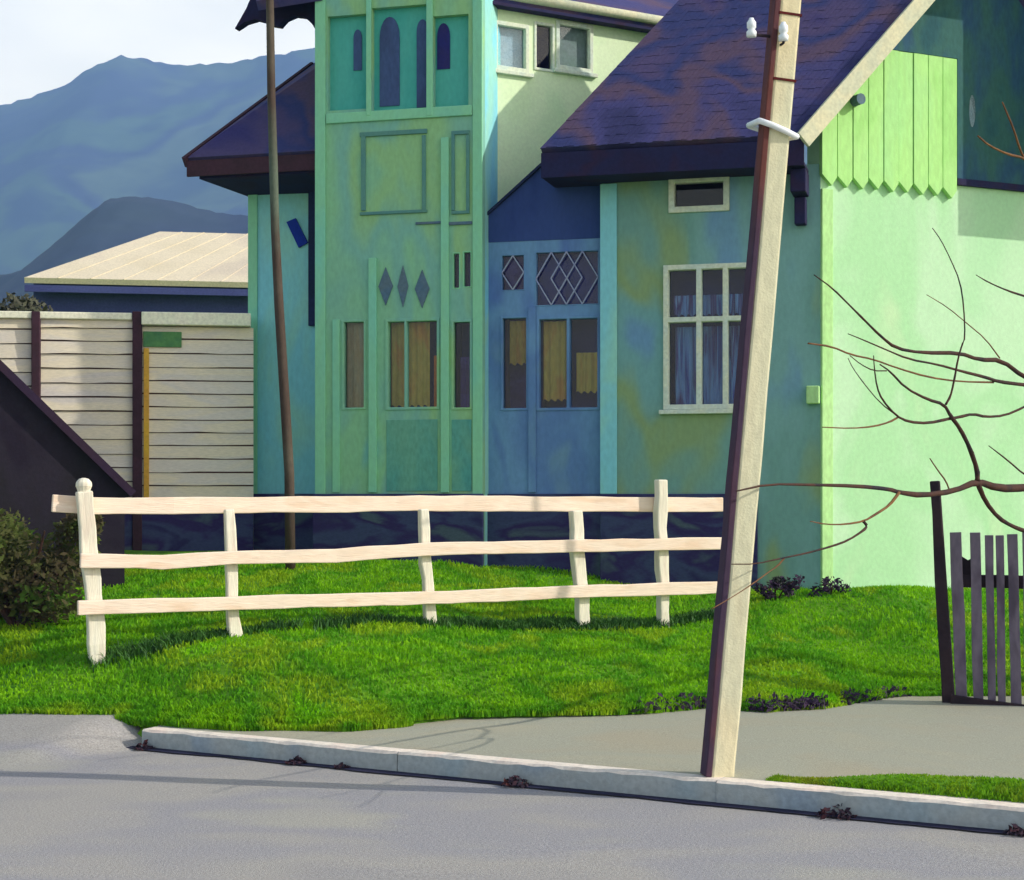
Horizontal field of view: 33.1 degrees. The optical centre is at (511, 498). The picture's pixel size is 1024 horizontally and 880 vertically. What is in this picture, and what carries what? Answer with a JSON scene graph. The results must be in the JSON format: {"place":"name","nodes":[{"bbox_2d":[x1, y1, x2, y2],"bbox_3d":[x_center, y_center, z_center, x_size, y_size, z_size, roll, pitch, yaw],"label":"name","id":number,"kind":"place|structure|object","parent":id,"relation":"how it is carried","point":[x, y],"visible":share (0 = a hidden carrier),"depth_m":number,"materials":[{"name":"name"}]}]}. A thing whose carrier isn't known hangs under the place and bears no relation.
{"place":"outdoors","nodes":[
{"label":"outdoors","id":0,"kind":"place"},
{"bbox_2d":[0,196,247,305],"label":"hill","id":1,"kind":"structure","parent":0,"point":[109,223],"depth_m":501.81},
{"bbox_2d":[0,0,314,104],"label":"sky","id":2,"kind":"structure","parent":0,"point":[45,45],"materials":[{"name":"white"}]},
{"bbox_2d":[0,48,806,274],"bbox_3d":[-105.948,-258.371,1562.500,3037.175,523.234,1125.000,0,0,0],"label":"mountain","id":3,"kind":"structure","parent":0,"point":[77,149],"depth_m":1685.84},
{"bbox_2d":[0,713,1023,879],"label":"road","id":4,"kind":"structure","parent":0,"point":[87,797],"depth_m":9.08,"materials":[{"name":"grey asphalt"}]},
{"bbox_2d":[284,755,306,764],"bbox_3d":[-1.421,1.720,11.334,0.156,0.074,0.158,0,0,0],"label":"leaf pile","id":5,"kind":"object","parent":4,"relation":"on","point":[298,759],"visible":1,"depth_m":11.31,"materials":[{"name":"brown plant"}]},
{"bbox_2d":[334,762,350,768],"bbox_3d":[-1.102,1.729,11.142,0.100,0.056,0.098,0,0,-33],"label":"leaf pile","id":6,"kind":"object","parent":4,"relation":"on","point":[340,765],"visible":1,"depth_m":11.13,"materials":[{"name":"brown plant"}]},
{"bbox_2d":[126,746,1020,834],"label":"gutter dirt","id":7,"kind":"structure","parent":4,"relation":"on","point":[633,795],"depth_m":10.15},
{"bbox_2d":[133,739,154,750],"bbox_3d":[-2.565,1.714,12.009,0.174,0.076,0.171,0,0,0],"label":"leaf pile","id":8,"kind":"object","parent":7,"relation":"on","point":[144,746],"visible":1,"depth_m":11.97,"materials":[{"name":"brown plant"}]},
{"bbox_2d":[501,775,530,787],"bbox_3d":[0.034,1.708,10.481,0.197,0.085,0.202,0,0,15],"label":"leaf pile","id":9,"kind":"object","parent":7,"relation":"on","point":[513,780],"visible":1,"depth_m":10.44,"materials":[{"name":"brown plant"}]},
{"bbox_2d":[815,804,856,820],"bbox_3d":[1.780,1.712,9.443,0.240,0.091,0.230,0,0,34],"label":"leaf pile","id":10,"kind":"object","parent":7,"relation":"on","point":[824,810],"visible":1,"depth_m":9.41,"materials":[{"name":"brown plant"}]},
{"bbox_2d":[1002,823,1023,837],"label":"leaf pile","id":11,"kind":"object","parent":4,"relation":"on","point":[1011,831],"visible":1,"depth_m":8.94,"materials":[{"name":"brown plant"}]},
{"bbox_2d":[0,550,1023,736],"bbox_3d":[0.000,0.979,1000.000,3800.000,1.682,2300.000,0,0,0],"label":"ground","id":12,"kind":"structure","parent":0,"point":[277,679],"depth_m":13.52,"materials":[{"name":"green plant"}]},
{"bbox_2d":[0,292,53,311],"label":"broad bush","id":13,"kind":"object","parent":12,"relation":"on","point":[27,303],"visible":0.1,"depth_m":26.15,"materials":[{"name":"green plant"}]},
{"bbox_2d":[0,508,105,626],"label":"leafy shrub","id":14,"kind":"object","parent":12,"relation":"on","point":[34,588],"visible":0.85,"depth_m":14.06,"materials":[{"name":"green plant"}]},
{"bbox_2d":[0,360,135,587],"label":"tarred shed","id":15,"kind":"structure","parent":12,"relation":"on","point":[47,452],"depth_m":15.69,"materials":[{"name":"black wood"}]},
{"bbox_2d":[0,311,252,550],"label":"plank shed","id":16,"kind":"structure","parent":12,"relation":"on","point":[151,404],"depth_m":18.53,"materials":[{"name":"white wood"}]},
{"bbox_2d":[24,232,247,312],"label":"barn","id":17,"kind":"structure","parent":12,"relation":"on","point":[203,272],"depth_m":30.80,"materials":[{"name":"metal"}]},
{"bbox_2d":[266,0,295,569],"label":"slender pole","id":18,"kind":"object","parent":12,"relation":"on","point":[289,490],"visible":0.91,"depth_m":16.66,"materials":[{"name":"brown wood"}]},
{"bbox_2d":[51,478,722,664],"bbox_3d":[-0.776,0.599,14.318,5.947,1.538,0.224,0,0,-24],"label":"rail fence","id":19,"kind":"object","parent":12,"relation":"on","point":[84,504],"visible":0.9,"depth_m":14.13,"materials":[{"name":"white wood"}]},
{"bbox_2d":[86,606,714,671],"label":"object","id":20,"kind":"structure","parent":12,"relation":"on","point":[175,638],"depth_m":14.27,"materials":[{"name":"green plant"}]},
{"bbox_2d":[142,727,1023,829],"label":"kerb","id":21,"kind":"structure","parent":12,"relation":"on","point":[988,814],"depth_m":10.20,"materials":[{"name":"concrete"}]},
{"bbox_2d":[182,0,1023,590],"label":"house","id":22,"kind":"structure","parent":12,"relation":"on","point":[514,236],"depth_m":17.56,"materials":[{"name":"paint"}]},
{"bbox_2d":[342,319,365,409],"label":"window","id":23,"kind":"structure","parent":22,"relation":"in","point":[353,331],"depth_m":18.03,"materials":[{"name":"glass"}]},
{"bbox_2d":[385,318,439,409],"bbox_3d":[-0.980,-1.387,17.899,0.589,0.942,0.382,0,0,15],"label":"window","id":24,"kind":"structure","parent":22,"relation":"in","point":[412,345],"depth_m":17.85,"materials":[{"name":"paint"}]},
{"bbox_2d":[452,252,459,288],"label":"window","id":25,"kind":"structure","parent":22,"relation":"in","point":[455,256],"depth_m":17.64,"materials":[{"name":"paint"}]},
{"bbox_2d":[451,319,471,409],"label":"window","id":26,"kind":"structure","parent":22,"relation":"in","point":[461,330],"depth_m":17.72,"materials":[{"name":"glass"}]},
{"bbox_2d":[463,251,471,287],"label":"window","id":27,"kind":"structure","parent":22,"relation":"in","point":[467,255],"depth_m":17.65,"materials":[{"name":"paint"}]},
{"bbox_2d":[501,254,524,290],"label":"window","id":28,"kind":"structure","parent":22,"relation":"in","point":[512,265],"depth_m":17.84,"materials":[{"name":"glass"}]},
{"bbox_2d":[500,315,527,410],"bbox_3d":[0.072,-1.397,17.897,0.300,0.975,0.382,0,0,15],"label":"window","id":29,"kind":"structure","parent":22,"relation":"in","point":[513,329],"depth_m":17.87,"materials":[{"name":"glass"}]},
{"bbox_2d":[496,20,533,77],"bbox_3d":[-0.022,-4.759,18.241,0.510,0.560,0.150,0,0,-30],"label":"window","id":30,"kind":"structure","parent":22,"relation":"in","point":[514,37],"depth_m":18.29,"materials":[{"name":"white paint"}]},
{"bbox_2d":[534,21,554,72],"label":"window","id":31,"kind":"structure","parent":22,"relation":"in","point":[544,33],"depth_m":18.51,"materials":[{"name":"white paint"}]},
{"bbox_2d":[535,249,598,306],"bbox_3d":[0.577,-2.255,17.642,0.671,0.562,0.174,0,0,15],"label":"window","id":32,"kind":"structure","parent":22,"relation":"in","point":[571,277],"depth_m":17.69,"materials":[{"name":"glass"}]},
{"bbox_2d":[536,315,599,410],"bbox_3d":[0.620,-1.385,17.750,0.671,0.967,0.382,0,0,15],"label":"window","id":33,"kind":"structure","parent":22,"relation":"in","point":[567,347],"depth_m":17.75,"materials":[{"name":"paint"}]},
{"bbox_2d":[553,20,597,78],"bbox_3d":[0.660,-4.862,18.634,0.553,0.571,0.150,0,0,-30],"label":"window","id":34,"kind":"structure","parent":22,"relation":"in","point":[574,41],"depth_m":18.68,"materials":[{"name":"white paint"}]},
{"bbox_2d":[668,177,729,212],"bbox_3d":[1.903,-3.027,17.273,0.608,0.356,0.400,0,0,15],"label":"window","id":35,"kind":"structure","parent":22,"relation":"in","point":[694,194],"depth_m":17.21,"materials":[{"name":"white paint"}]},
{"bbox_2d":[659,262,745,413],"bbox_3d":[2.014,-1.587,17.227,1.030,1.486,0.430,0,0,15],"label":"window","id":36,"kind":"structure","parent":22,"relation":"in","point":[702,303],"depth_m":17.20,"materials":[{"name":"white paint"}]},
{"bbox_2d":[700,0,801,776],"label":"utility pole","id":37,"kind":"object","parent":12,"relation":"on","point":[776,134],"visible":0.94,"depth_m":9.93,"materials":[{"name":"wood"}]},
{"bbox_2d":[754,574,821,600],"bbox_3d":[2.595,0.849,16.248,0.614,0.319,0.388,0,0,-34],"label":"shrub","id":38,"kind":"object","parent":12,"relation":"on","point":[777,582],"visible":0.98,"depth_m":16.16,"materials":[{"name":"green plant"}]},
{"bbox_2d":[810,576,850,593],"bbox_3d":[3.032,0.849,16.390,0.375,0.233,0.374,0,0,0],"label":"shrub","id":39,"kind":"object","parent":12,"relation":"on","point":[828,586],"visible":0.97,"depth_m":16.31,"materials":[{"name":"green plant"}]},
{"bbox_2d":[712,102,1023,608],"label":"bare tree","id":40,"kind":"object","parent":12,"relation":"on","point":[977,483],"visible":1,"depth_m":11.91,"materials":[{"name":"brown plant"}]},
{"bbox_2d":[930,481,1023,705],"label":"picket fence","id":41,"kind":"object","parent":12,"relation":"on","point":[965,573],"visible":0.95,"depth_m":13.00,"materials":[{"name":"grey wood"}]},
{"bbox_2d":[157,695,1023,803],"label":"pavement","id":42,"kind":"structure","parent":0,"point":[930,735],"depth_m":11.42,"materials":[{"name":"concrete"}]},
{"bbox_2d":[0,685,1023,731],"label":"edge grass","id":43,"kind":"structure","parent":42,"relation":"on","point":[181,720],"depth_m":12.30,"materials":[{"name":"green plant"}]},
{"bbox_2d":[630,683,911,713],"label":"withered weeds","id":44,"kind":"object","parent":42,"relation":"on","point":[811,699],"visible":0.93,"depth_m":12.78,"materials":[{"name":"plant"}]},
{"bbox_2d":[765,773,1023,802],"bbox_3d":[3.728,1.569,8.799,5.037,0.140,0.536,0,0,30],"label":"verge grass","id":45,"kind":"structure","parent":42,"relation":"on","point":[965,793],"depth_m":9.48,"materials":[{"name":"green plant"}]}
]}

